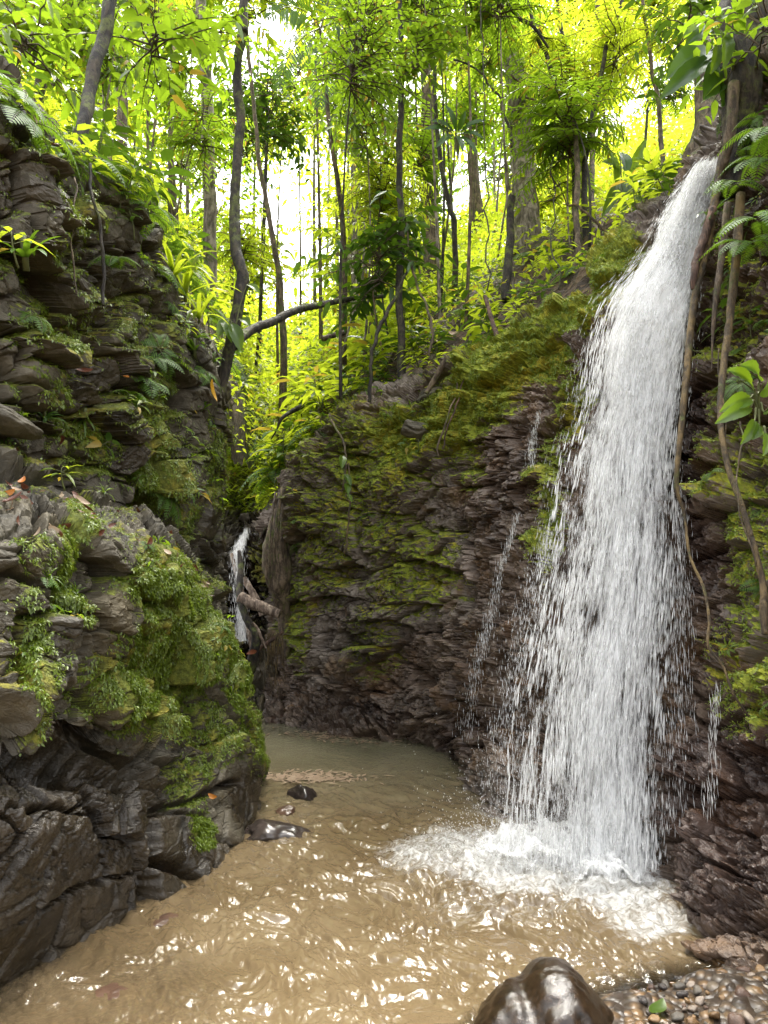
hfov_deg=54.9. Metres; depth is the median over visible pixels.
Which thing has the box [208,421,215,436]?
seedling
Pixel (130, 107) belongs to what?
young tree
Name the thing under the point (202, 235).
herb
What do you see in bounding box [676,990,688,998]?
pebble
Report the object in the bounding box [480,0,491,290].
liana
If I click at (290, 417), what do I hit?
herb
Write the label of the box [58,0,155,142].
young tree
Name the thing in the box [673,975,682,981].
pebble
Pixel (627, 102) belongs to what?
young tree
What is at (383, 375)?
herb
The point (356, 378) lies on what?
herb
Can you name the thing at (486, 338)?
seedling
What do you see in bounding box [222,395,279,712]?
gully
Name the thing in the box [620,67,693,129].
young tree
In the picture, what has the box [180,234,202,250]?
herb
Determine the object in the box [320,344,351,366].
herb
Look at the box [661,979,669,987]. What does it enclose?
pebble
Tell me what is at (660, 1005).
fallen leaf
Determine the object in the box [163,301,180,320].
fern
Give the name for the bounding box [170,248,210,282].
fern
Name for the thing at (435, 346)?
seedling
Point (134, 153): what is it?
herb
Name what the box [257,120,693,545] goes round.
hill
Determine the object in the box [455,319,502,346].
herb
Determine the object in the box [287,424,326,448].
fern
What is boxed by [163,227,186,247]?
herb
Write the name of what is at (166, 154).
herb
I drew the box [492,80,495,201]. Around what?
young tree
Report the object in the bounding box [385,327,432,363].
herb
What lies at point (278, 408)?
herb
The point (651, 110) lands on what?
young tree
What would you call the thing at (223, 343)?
seedling
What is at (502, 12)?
young tree
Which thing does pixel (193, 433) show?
seedling
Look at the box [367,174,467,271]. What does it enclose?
young tree
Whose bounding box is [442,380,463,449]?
trailing root
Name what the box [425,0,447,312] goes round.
young tree
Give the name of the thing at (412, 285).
herb
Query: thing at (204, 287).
fern
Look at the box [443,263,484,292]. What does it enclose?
herb
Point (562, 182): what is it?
young tree
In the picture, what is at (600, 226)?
dead branch
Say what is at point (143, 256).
seedling
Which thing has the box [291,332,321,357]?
herb
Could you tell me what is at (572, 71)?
tree
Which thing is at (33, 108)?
fern
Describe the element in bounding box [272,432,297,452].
herb
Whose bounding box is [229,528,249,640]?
waterfall
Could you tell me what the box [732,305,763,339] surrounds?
herb
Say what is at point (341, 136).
young tree
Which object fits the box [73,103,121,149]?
herb
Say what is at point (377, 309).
herb
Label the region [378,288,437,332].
herb
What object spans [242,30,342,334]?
young tree
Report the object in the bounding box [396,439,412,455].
seedling
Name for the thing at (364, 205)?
young tree
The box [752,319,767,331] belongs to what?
fern
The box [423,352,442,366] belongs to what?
seedling
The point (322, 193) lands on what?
young tree
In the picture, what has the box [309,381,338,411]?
herb
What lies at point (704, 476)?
fern
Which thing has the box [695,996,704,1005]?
pebble
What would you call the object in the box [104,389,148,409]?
fern
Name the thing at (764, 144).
fern
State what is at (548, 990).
boulder
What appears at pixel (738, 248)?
fern
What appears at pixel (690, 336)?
hanging root
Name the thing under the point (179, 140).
young tree
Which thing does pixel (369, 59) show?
young tree
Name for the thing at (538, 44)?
tree
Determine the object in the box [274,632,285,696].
root bundle
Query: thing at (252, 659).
driftwood log
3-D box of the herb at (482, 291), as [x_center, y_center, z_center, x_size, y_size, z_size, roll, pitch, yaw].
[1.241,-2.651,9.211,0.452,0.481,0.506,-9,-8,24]
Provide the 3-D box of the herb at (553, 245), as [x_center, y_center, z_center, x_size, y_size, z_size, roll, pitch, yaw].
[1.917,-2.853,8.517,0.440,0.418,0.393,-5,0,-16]
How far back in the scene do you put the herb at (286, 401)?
11.60 m
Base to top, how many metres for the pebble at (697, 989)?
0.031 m
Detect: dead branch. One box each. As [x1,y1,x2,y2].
[270,403,304,439]
[367,271,407,401]
[405,223,433,356]
[424,355,446,394]
[483,295,498,336]
[567,203,606,231]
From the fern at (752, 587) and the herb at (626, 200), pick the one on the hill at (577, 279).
the herb at (626, 200)
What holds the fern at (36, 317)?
on the cliff at (27, 188)
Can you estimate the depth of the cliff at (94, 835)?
3.68 m
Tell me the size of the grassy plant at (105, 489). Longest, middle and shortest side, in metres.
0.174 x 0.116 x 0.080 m
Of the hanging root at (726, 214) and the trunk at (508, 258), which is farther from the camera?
the trunk at (508, 258)
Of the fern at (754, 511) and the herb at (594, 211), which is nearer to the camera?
the fern at (754, 511)
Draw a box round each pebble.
[637,995,647,1005]
[645,1007,654,1015]
[647,1014,659,1022]
[648,984,655,990]
[657,983,667,990]
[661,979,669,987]
[671,1011,684,1021]
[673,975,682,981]
[673,982,685,989]
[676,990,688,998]
[684,997,690,1003]
[686,981,694,987]
[686,1016,698,1023]
[687,1005,698,1012]
[693,984,701,994]
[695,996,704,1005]
[708,1011,720,1019]
[718,1007,725,1012]
[727,1012,744,1023]
[735,985,751,996]
[736,966,750,972]
[742,1010,754,1023]
[755,964,765,971]
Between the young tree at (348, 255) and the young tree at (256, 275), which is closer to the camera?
the young tree at (348, 255)
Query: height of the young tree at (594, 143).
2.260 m
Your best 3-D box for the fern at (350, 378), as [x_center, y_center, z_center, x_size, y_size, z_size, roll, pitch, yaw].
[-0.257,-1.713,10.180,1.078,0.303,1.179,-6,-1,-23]
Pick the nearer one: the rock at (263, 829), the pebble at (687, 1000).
the pebble at (687, 1000)
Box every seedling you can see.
[0,87,28,112]
[0,225,51,268]
[0,230,60,270]
[14,647,35,657]
[30,137,60,156]
[41,465,81,490]
[68,184,83,204]
[70,149,99,187]
[85,432,120,459]
[108,183,143,211]
[116,206,143,240]
[119,482,132,493]
[128,395,151,414]
[132,472,146,483]
[137,251,148,261]
[150,370,162,379]
[150,390,168,403]
[175,313,193,328]
[181,292,215,316]
[181,318,199,334]
[183,426,199,442]
[197,493,210,501]
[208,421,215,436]
[209,334,240,359]
[210,637,221,644]
[338,372,357,394]
[352,382,367,390]
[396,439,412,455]
[407,438,423,454]
[422,341,447,357]
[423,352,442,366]
[474,330,492,342]
[507,291,531,306]
[518,286,539,297]
[525,261,544,275]
[531,279,561,302]
[573,250,589,281]
[584,232,602,249]
[625,193,657,203]
[629,180,667,197]
[645,160,665,176]
[720,637,738,657]
[744,123,761,142]
[749,191,761,203]
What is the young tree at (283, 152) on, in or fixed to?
on the hill at (237, 419)
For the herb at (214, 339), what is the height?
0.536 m
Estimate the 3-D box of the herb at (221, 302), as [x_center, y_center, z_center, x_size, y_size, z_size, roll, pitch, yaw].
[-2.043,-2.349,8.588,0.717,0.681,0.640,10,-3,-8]
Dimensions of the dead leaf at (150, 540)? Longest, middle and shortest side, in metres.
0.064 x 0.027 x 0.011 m
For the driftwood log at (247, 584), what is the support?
attached to the cliff at (716, 867)
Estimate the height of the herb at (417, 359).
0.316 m
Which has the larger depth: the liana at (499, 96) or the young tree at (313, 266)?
the young tree at (313, 266)
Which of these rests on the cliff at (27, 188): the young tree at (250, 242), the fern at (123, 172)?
the fern at (123, 172)
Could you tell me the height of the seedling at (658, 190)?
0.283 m
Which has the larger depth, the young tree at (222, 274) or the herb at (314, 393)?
the young tree at (222, 274)
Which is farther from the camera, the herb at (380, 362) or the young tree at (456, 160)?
the young tree at (456, 160)
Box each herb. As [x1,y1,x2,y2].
[0,53,53,99]
[20,82,44,109]
[53,109,116,146]
[54,120,97,157]
[59,137,116,191]
[61,147,118,190]
[68,109,137,156]
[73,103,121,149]
[78,116,145,176]
[105,133,163,189]
[112,147,136,164]
[114,157,165,191]
[116,170,146,201]
[124,146,197,201]
[130,169,177,203]
[133,172,173,208]
[137,164,177,207]
[162,240,195,269]
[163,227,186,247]
[164,221,192,242]
[167,241,195,273]
[169,230,217,272]
[170,222,194,242]
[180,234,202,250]
[186,259,217,286]
[189,280,231,336]
[194,283,220,308]
[207,325,245,357]
[212,297,231,316]
[230,373,258,406]
[240,445,290,482]
[245,359,266,373]
[248,422,292,485]
[250,421,307,467]
[254,453,282,485]
[256,461,278,491]
[261,411,305,440]
[264,409,284,429]
[267,362,288,377]
[268,370,316,422]
[268,403,293,420]
[270,386,299,407]
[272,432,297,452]
[276,410,304,432]
[283,378,351,417]
[284,423,308,447]
[288,365,334,419]
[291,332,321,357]
[291,429,308,444]
[294,340,338,377]
[294,416,314,436]
[296,371,338,415]
[301,357,329,384]
[307,317,335,338]
[308,412,328,427]
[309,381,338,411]
[310,354,338,367]
[311,369,352,403]
[315,360,360,392]
[319,369,366,400]
[320,338,351,369]
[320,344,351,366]
[323,340,359,369]
[336,315,397,382]
[343,335,397,366]
[343,338,395,379]
[344,371,366,393]
[348,323,364,345]
[348,352,381,380]
[350,283,388,339]
[350,337,371,355]
[357,370,396,384]
[364,351,391,375]
[366,358,395,379]
[374,274,443,332]
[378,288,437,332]
[380,278,434,328]
[380,289,426,332]
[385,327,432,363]
[387,281,430,291]
[390,317,428,364]
[394,342,427,363]
[395,316,421,342]
[399,351,427,371]
[405,323,431,363]
[405,330,445,359]
[412,325,458,348]
[417,319,447,341]
[421,274,462,309]
[434,290,476,331]
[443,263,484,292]
[445,297,462,311]
[448,287,464,307]
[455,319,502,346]
[457,309,500,342]
[458,337,475,348]
[463,314,503,341]
[466,292,502,328]
[467,305,498,323]
[469,280,494,307]
[474,266,502,284]
[482,272,502,292]
[500,281,533,311]
[502,300,524,320]
[505,301,536,323]
[513,279,551,304]
[535,232,572,260]
[535,244,572,261]
[536,242,571,273]
[536,249,565,276]
[555,216,580,239]
[556,218,580,245]
[559,209,580,225]
[559,212,588,240]
[566,251,586,270]
[579,204,605,227]
[596,187,606,209]
[603,173,624,193]
[607,171,661,209]
[608,207,632,228]
[610,188,639,211]
[623,158,683,200]
[624,147,682,196]
[631,163,660,182]
[647,160,680,195]
[668,143,686,168]
[696,197,731,231]
[696,298,740,339]
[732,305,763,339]
[733,202,762,239]
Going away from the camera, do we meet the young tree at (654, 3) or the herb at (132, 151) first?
the herb at (132, 151)
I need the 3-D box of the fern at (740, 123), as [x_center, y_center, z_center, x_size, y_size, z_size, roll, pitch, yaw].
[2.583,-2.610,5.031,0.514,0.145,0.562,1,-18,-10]
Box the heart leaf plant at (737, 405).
[715,359,767,444]
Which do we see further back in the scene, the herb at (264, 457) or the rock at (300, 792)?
the herb at (264, 457)
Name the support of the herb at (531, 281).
on the hill at (577, 279)
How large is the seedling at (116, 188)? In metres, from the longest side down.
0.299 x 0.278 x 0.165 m
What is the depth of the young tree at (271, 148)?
19.75 m
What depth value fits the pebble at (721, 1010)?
2.74 m
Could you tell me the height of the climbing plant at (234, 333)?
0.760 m
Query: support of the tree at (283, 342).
on the hill at (577, 279)
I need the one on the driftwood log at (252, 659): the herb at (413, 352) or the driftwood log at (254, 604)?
the driftwood log at (254, 604)
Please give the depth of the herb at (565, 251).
9.31 m
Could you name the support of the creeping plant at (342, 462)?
attached to the cliff at (716, 867)
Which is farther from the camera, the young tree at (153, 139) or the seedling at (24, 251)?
the young tree at (153, 139)
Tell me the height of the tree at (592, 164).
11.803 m
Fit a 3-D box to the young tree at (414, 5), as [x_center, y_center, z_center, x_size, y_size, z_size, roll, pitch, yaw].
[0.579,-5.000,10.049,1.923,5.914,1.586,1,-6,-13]
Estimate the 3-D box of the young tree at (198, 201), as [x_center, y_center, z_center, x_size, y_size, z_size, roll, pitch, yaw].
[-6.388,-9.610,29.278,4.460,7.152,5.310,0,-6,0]
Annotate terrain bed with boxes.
[464,962,767,1023]
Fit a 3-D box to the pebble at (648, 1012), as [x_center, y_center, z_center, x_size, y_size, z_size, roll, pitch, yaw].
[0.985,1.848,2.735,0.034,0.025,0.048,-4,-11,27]
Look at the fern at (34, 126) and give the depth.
4.14 m
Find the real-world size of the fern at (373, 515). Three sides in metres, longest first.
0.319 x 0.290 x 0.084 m
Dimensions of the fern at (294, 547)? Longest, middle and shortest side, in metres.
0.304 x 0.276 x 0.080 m
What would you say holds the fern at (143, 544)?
on the cliff at (94, 835)
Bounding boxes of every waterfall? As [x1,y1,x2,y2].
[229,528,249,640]
[405,156,720,891]
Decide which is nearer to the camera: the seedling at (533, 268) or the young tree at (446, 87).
the seedling at (533, 268)
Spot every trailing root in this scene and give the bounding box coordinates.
[70,177,77,294]
[88,163,105,305]
[330,419,346,490]
[343,463,351,553]
[436,383,457,456]
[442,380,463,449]
[717,348,726,437]
[736,421,755,565]
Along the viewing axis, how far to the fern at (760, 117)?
4.90 m
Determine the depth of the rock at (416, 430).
7.97 m
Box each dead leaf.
[2,491,21,501]
[5,489,14,495]
[18,476,25,481]
[20,495,32,503]
[21,483,28,488]
[48,525,60,532]
[59,435,64,445]
[61,523,71,529]
[76,495,90,503]
[77,368,92,371]
[147,537,152,547]
[208,793,216,798]
[210,379,216,399]
[247,650,256,653]
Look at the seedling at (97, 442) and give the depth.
4.92 m
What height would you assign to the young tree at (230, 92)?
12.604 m
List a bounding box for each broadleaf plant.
[601,139,645,219]
[619,151,631,196]
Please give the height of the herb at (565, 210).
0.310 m
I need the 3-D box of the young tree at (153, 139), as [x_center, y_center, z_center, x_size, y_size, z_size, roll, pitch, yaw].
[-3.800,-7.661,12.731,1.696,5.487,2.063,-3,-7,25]
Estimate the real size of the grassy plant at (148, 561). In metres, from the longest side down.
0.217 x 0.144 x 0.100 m
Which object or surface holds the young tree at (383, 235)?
on the hill at (577, 279)
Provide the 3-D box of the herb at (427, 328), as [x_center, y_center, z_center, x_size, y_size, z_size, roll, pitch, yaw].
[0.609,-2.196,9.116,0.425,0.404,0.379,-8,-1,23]
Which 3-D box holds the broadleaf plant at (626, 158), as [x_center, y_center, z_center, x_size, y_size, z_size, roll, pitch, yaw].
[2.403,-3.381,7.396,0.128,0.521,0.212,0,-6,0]
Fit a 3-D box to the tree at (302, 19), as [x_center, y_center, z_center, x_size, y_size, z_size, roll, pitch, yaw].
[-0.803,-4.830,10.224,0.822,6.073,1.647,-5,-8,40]
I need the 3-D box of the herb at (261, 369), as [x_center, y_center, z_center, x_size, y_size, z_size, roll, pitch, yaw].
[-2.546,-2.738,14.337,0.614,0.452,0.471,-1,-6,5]
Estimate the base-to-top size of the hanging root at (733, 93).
0.779 m
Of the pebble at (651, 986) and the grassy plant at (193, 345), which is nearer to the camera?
the pebble at (651, 986)
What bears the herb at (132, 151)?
on the cliff at (27, 188)
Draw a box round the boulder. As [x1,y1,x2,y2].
[473,957,613,1023]
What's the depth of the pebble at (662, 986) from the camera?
2.94 m
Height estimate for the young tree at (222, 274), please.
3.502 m
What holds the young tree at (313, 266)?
on the hill at (577, 279)
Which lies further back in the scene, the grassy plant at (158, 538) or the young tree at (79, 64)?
the young tree at (79, 64)
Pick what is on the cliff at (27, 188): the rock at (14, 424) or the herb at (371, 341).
the rock at (14, 424)
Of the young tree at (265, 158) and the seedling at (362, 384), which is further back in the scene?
the young tree at (265, 158)
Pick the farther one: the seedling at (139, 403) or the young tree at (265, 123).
the young tree at (265, 123)
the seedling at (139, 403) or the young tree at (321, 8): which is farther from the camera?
the young tree at (321, 8)
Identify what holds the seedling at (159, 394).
on the cliff at (27, 188)
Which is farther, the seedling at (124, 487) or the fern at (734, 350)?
the seedling at (124, 487)
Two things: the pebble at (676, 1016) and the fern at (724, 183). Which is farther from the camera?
the fern at (724, 183)
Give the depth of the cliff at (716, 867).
5.97 m
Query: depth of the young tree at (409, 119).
17.05 m
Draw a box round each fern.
[0,72,72,166]
[0,93,80,180]
[0,437,14,444]
[19,311,54,336]
[36,577,59,590]
[40,145,96,188]
[49,603,65,614]
[60,138,103,187]
[61,145,140,200]
[87,255,141,269]
[101,162,152,204]
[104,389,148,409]
[106,191,182,243]
[116,172,160,205]
[121,382,168,397]
[132,374,163,398]
[137,253,188,299]
[140,332,179,380]
[141,541,155,551]
[143,355,190,373]
[146,492,180,528]
[151,201,188,242]
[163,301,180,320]
[165,236,199,261]
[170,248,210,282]
[173,258,214,301]
[181,271,208,300]
[194,365,221,393]
[194,371,210,383]
[203,308,226,323]
[213,622,231,633]
[221,357,243,387]
[227,442,271,455]
[238,375,262,392]
[238,468,284,498]
[245,472,267,485]
[262,428,306,454]
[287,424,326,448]
[290,543,298,555]
[334,377,365,393]
[348,347,388,369]
[356,513,374,523]
[446,304,479,318]
[502,247,552,270]
[547,263,583,285]
[697,235,767,265]
[700,468,723,483]
[702,179,766,198]
[707,144,767,193]
[713,210,767,244]
[715,126,767,163]
[718,156,767,184]
[720,274,729,299]
[724,374,755,402]
[729,347,745,354]
[732,108,767,155]
[738,578,767,599]
[748,502,767,517]
[751,115,765,134]
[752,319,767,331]
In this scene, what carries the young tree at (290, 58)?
on the hill at (577, 279)
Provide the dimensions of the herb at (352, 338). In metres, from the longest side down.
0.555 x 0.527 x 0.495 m
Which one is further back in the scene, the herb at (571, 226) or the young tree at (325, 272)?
the young tree at (325, 272)
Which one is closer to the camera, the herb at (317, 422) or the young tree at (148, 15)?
the herb at (317, 422)
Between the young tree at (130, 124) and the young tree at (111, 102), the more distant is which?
the young tree at (130, 124)
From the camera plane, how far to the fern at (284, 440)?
10.93 m
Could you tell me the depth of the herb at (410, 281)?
11.20 m
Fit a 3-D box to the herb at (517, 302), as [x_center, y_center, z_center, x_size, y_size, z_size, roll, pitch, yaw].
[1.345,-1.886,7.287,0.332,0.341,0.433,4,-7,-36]
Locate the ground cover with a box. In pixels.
[18,64,694,512]
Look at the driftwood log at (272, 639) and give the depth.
8.95 m
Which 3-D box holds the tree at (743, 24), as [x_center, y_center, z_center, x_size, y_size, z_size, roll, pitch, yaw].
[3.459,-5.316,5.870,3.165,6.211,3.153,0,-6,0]
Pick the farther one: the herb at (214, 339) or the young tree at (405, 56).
the young tree at (405, 56)
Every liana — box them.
[453,59,512,149]
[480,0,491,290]
[506,2,548,48]
[511,74,562,120]
[547,55,561,289]
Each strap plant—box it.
[156,240,216,279]
[165,255,240,301]
[179,293,227,323]
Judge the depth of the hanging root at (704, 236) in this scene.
4.97 m
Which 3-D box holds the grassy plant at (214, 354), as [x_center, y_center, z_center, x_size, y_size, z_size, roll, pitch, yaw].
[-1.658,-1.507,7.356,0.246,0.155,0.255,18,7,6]
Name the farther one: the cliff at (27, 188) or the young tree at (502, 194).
the young tree at (502, 194)
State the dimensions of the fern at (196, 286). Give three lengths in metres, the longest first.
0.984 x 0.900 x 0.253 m
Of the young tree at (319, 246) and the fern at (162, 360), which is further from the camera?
the young tree at (319, 246)
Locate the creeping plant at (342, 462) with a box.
[339,455,351,501]
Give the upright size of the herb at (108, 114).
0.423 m
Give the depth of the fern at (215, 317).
9.85 m
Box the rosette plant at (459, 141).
[424,104,485,159]
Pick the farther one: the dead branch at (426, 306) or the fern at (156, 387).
the dead branch at (426, 306)
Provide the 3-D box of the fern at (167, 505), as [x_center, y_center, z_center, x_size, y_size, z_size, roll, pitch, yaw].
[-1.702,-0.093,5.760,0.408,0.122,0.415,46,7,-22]
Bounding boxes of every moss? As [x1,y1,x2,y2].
[0,85,235,603]
[0,442,270,851]
[267,199,767,740]
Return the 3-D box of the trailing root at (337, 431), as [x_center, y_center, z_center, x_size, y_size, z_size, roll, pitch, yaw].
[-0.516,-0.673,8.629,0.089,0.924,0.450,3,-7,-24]
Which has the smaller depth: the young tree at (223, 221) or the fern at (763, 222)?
the fern at (763, 222)
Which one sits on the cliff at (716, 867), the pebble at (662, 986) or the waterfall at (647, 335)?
the waterfall at (647, 335)
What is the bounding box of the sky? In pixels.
[21,0,693,321]
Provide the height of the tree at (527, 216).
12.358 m
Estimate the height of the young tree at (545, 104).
2.564 m
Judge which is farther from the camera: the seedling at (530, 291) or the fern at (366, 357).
the fern at (366, 357)
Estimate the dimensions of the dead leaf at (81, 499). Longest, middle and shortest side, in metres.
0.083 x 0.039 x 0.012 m
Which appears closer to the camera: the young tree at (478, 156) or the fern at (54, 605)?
the fern at (54, 605)
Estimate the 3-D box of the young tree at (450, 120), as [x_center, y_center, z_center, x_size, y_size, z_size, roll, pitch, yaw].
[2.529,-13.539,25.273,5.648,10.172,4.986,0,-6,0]
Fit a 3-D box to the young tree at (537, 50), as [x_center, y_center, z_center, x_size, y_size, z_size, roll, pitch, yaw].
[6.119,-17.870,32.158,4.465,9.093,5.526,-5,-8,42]
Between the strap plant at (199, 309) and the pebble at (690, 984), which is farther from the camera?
the strap plant at (199, 309)
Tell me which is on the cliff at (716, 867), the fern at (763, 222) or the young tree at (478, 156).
the fern at (763, 222)
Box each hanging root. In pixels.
[674,149,749,716]
[690,205,716,289]
[711,201,731,369]
[717,191,767,634]
[718,79,739,193]
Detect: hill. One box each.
[19,83,279,468]
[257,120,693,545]
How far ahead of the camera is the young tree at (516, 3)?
18.80 m
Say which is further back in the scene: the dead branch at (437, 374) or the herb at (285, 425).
the herb at (285, 425)
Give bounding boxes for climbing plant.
[216,283,259,351]
[659,0,726,106]
[710,30,734,73]
[762,425,767,455]
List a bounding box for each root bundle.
[258,631,281,698]
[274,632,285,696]
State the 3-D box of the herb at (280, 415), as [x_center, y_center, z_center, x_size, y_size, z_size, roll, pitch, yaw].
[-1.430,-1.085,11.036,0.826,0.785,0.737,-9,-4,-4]
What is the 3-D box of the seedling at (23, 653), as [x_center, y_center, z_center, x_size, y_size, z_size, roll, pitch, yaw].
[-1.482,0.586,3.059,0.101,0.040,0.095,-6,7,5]
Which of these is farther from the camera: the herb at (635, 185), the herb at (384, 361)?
the herb at (384, 361)
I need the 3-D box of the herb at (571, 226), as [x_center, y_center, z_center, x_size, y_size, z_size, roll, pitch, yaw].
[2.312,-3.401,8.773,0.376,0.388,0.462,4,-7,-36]
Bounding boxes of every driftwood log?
[230,553,251,646]
[236,550,260,673]
[236,592,280,617]
[243,577,263,616]
[251,622,266,647]
[259,630,283,650]
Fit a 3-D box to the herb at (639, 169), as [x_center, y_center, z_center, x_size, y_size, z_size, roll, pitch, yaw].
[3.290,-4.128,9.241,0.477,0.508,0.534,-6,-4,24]
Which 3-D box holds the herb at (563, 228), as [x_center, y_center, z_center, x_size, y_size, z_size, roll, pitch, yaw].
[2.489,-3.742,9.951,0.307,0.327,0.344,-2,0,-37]
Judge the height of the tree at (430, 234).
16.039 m
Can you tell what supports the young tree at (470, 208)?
on the hill at (577, 279)
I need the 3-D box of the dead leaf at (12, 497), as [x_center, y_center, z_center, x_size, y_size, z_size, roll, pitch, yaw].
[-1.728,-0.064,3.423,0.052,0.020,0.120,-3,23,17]
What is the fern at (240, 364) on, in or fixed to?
on the hill at (237, 419)
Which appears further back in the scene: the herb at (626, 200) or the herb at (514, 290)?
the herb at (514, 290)
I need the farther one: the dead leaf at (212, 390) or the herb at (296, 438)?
the herb at (296, 438)
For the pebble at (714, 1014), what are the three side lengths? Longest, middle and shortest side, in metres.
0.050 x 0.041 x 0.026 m
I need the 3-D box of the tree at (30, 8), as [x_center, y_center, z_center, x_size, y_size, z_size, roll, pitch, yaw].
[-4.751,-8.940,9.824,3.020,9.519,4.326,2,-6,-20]
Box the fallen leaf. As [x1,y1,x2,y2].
[649,998,666,1012]
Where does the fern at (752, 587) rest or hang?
on the cliff at (716, 867)
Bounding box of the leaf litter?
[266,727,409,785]
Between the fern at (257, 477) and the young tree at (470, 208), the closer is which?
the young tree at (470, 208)
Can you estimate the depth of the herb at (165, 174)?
9.19 m
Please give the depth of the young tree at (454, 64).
12.42 m
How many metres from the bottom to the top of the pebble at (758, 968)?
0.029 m
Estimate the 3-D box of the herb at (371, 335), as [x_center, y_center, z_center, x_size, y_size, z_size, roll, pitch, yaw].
[-0.155,-2.031,9.470,0.863,0.820,0.770,-5,0,40]
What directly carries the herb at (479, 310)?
on the hill at (577, 279)
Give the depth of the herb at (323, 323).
18.88 m
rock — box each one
[0,404,43,439]
[95,983,135,999]
[150,912,177,926]
[237,513,250,523]
[244,819,310,840]
[269,714,283,723]
[276,805,295,815]
[287,784,316,800]
[401,419,429,440]
[416,386,441,402]
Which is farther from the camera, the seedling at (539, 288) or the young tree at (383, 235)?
the young tree at (383, 235)
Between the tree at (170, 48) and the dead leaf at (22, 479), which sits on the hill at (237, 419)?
the tree at (170, 48)
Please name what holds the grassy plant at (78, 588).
on the cliff at (94, 835)
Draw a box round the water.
[0,715,719,1023]
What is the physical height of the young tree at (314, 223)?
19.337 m
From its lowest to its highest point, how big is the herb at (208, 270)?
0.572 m
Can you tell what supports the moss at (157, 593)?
on the cliff at (94, 835)
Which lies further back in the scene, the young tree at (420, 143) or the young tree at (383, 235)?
the young tree at (420, 143)
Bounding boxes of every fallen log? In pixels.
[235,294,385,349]
[321,330,346,340]
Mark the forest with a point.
(462, 156)
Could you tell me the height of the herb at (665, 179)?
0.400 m
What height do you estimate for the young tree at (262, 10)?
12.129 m
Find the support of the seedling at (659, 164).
on the hill at (577, 279)
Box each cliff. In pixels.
[0,54,233,621]
[0,444,268,989]
[248,37,767,972]
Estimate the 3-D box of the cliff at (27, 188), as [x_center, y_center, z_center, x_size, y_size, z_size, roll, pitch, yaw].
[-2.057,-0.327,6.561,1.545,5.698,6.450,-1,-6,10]
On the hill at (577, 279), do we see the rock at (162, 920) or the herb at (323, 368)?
the herb at (323, 368)
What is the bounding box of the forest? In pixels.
[23,0,689,306]
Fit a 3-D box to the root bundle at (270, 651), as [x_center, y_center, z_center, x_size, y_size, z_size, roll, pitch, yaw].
[-1.379,1.852,8.951,0.229,0.802,0.196,5,-8,-39]
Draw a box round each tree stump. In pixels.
[262,486,291,658]
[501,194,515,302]
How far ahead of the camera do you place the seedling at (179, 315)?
6.00 m
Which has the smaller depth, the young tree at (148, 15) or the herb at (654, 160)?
the herb at (654, 160)
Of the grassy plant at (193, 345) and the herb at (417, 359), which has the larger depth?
the herb at (417, 359)
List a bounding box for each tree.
[0,0,138,105]
[0,0,242,154]
[19,52,144,142]
[23,0,150,127]
[46,51,167,179]
[55,2,149,109]
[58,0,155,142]
[93,50,165,162]
[97,1,190,156]
[100,0,206,237]
[114,0,127,161]
[120,0,192,167]
[125,0,178,82]
[130,145,194,212]
[131,51,254,175]
[131,91,245,203]
[137,0,236,318]
[138,0,280,394]
[138,73,258,230]
[148,0,183,175]
[153,5,229,208]
[164,205,253,336]
[173,13,304,219]
[177,171,283,293]
[177,195,235,277]
[182,0,237,235]
[185,4,252,213]
[185,204,293,288]
[189,222,249,352]
[192,0,330,301]
[199,51,331,383]
[216,206,314,315]
[217,88,301,310]
[228,66,330,395]
[235,0,292,386]
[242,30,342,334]
[246,21,286,442]
[251,18,260,307]
[253,0,323,348]
[263,0,366,389]
[266,0,449,399]
[269,70,369,312]
[277,21,335,300]
[279,0,406,314]
[280,161,395,298]
[282,21,411,331]
[289,0,435,272]
[291,152,362,233]
[293,190,457,373]
[295,0,384,321]
[302,205,451,334]
[313,49,316,327]
[316,68,417,387]
[322,131,446,357]
[323,3,369,328]
[324,144,422,269]
[326,133,438,347]
[329,0,452,354]
[335,87,482,295]
[360,59,456,234]
[366,0,460,200]
[367,0,481,379]
[367,0,493,340]
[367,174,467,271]
[377,0,494,273]
[390,106,467,186]
[395,35,457,185]
[407,4,529,238]
[412,51,507,233]
[420,7,440,284]
[421,10,505,302]
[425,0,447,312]
[425,0,569,291]
[430,0,518,330]
[431,10,458,304]
[439,64,508,181]
[439,130,541,204]
[441,7,499,236]
[444,1,541,256]
[452,0,567,194]
[455,1,483,232]
[468,1,553,234]
[475,27,622,257]
[476,51,635,249]
[487,11,570,105]
[489,48,637,252]
[489,143,563,202]
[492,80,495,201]
[500,151,609,235]
[508,0,589,248]
[510,0,551,188]
[517,0,563,214]
[521,0,599,210]
[532,0,645,174]
[537,1,646,124]
[547,0,599,49]
[547,0,691,239]
[548,0,614,117]
[564,86,641,153]
[572,120,582,260]
[584,42,666,152]
[588,0,599,212]
[605,0,715,166]
[608,0,719,182]
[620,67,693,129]
[622,0,718,117]
[623,0,720,178]
[677,0,767,200]
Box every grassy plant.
[37,411,64,421]
[42,567,64,587]
[72,581,86,599]
[73,406,94,436]
[96,485,114,500]
[120,394,143,406]
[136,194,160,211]
[136,557,167,574]
[154,536,166,546]
[186,336,203,358]
[188,328,213,341]
[198,401,211,411]
[212,351,224,365]
[230,684,242,699]
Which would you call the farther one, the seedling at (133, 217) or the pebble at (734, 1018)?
the seedling at (133, 217)
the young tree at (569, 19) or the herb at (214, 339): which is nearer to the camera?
the herb at (214, 339)
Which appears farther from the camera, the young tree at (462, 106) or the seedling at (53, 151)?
the young tree at (462, 106)
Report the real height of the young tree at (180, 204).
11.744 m

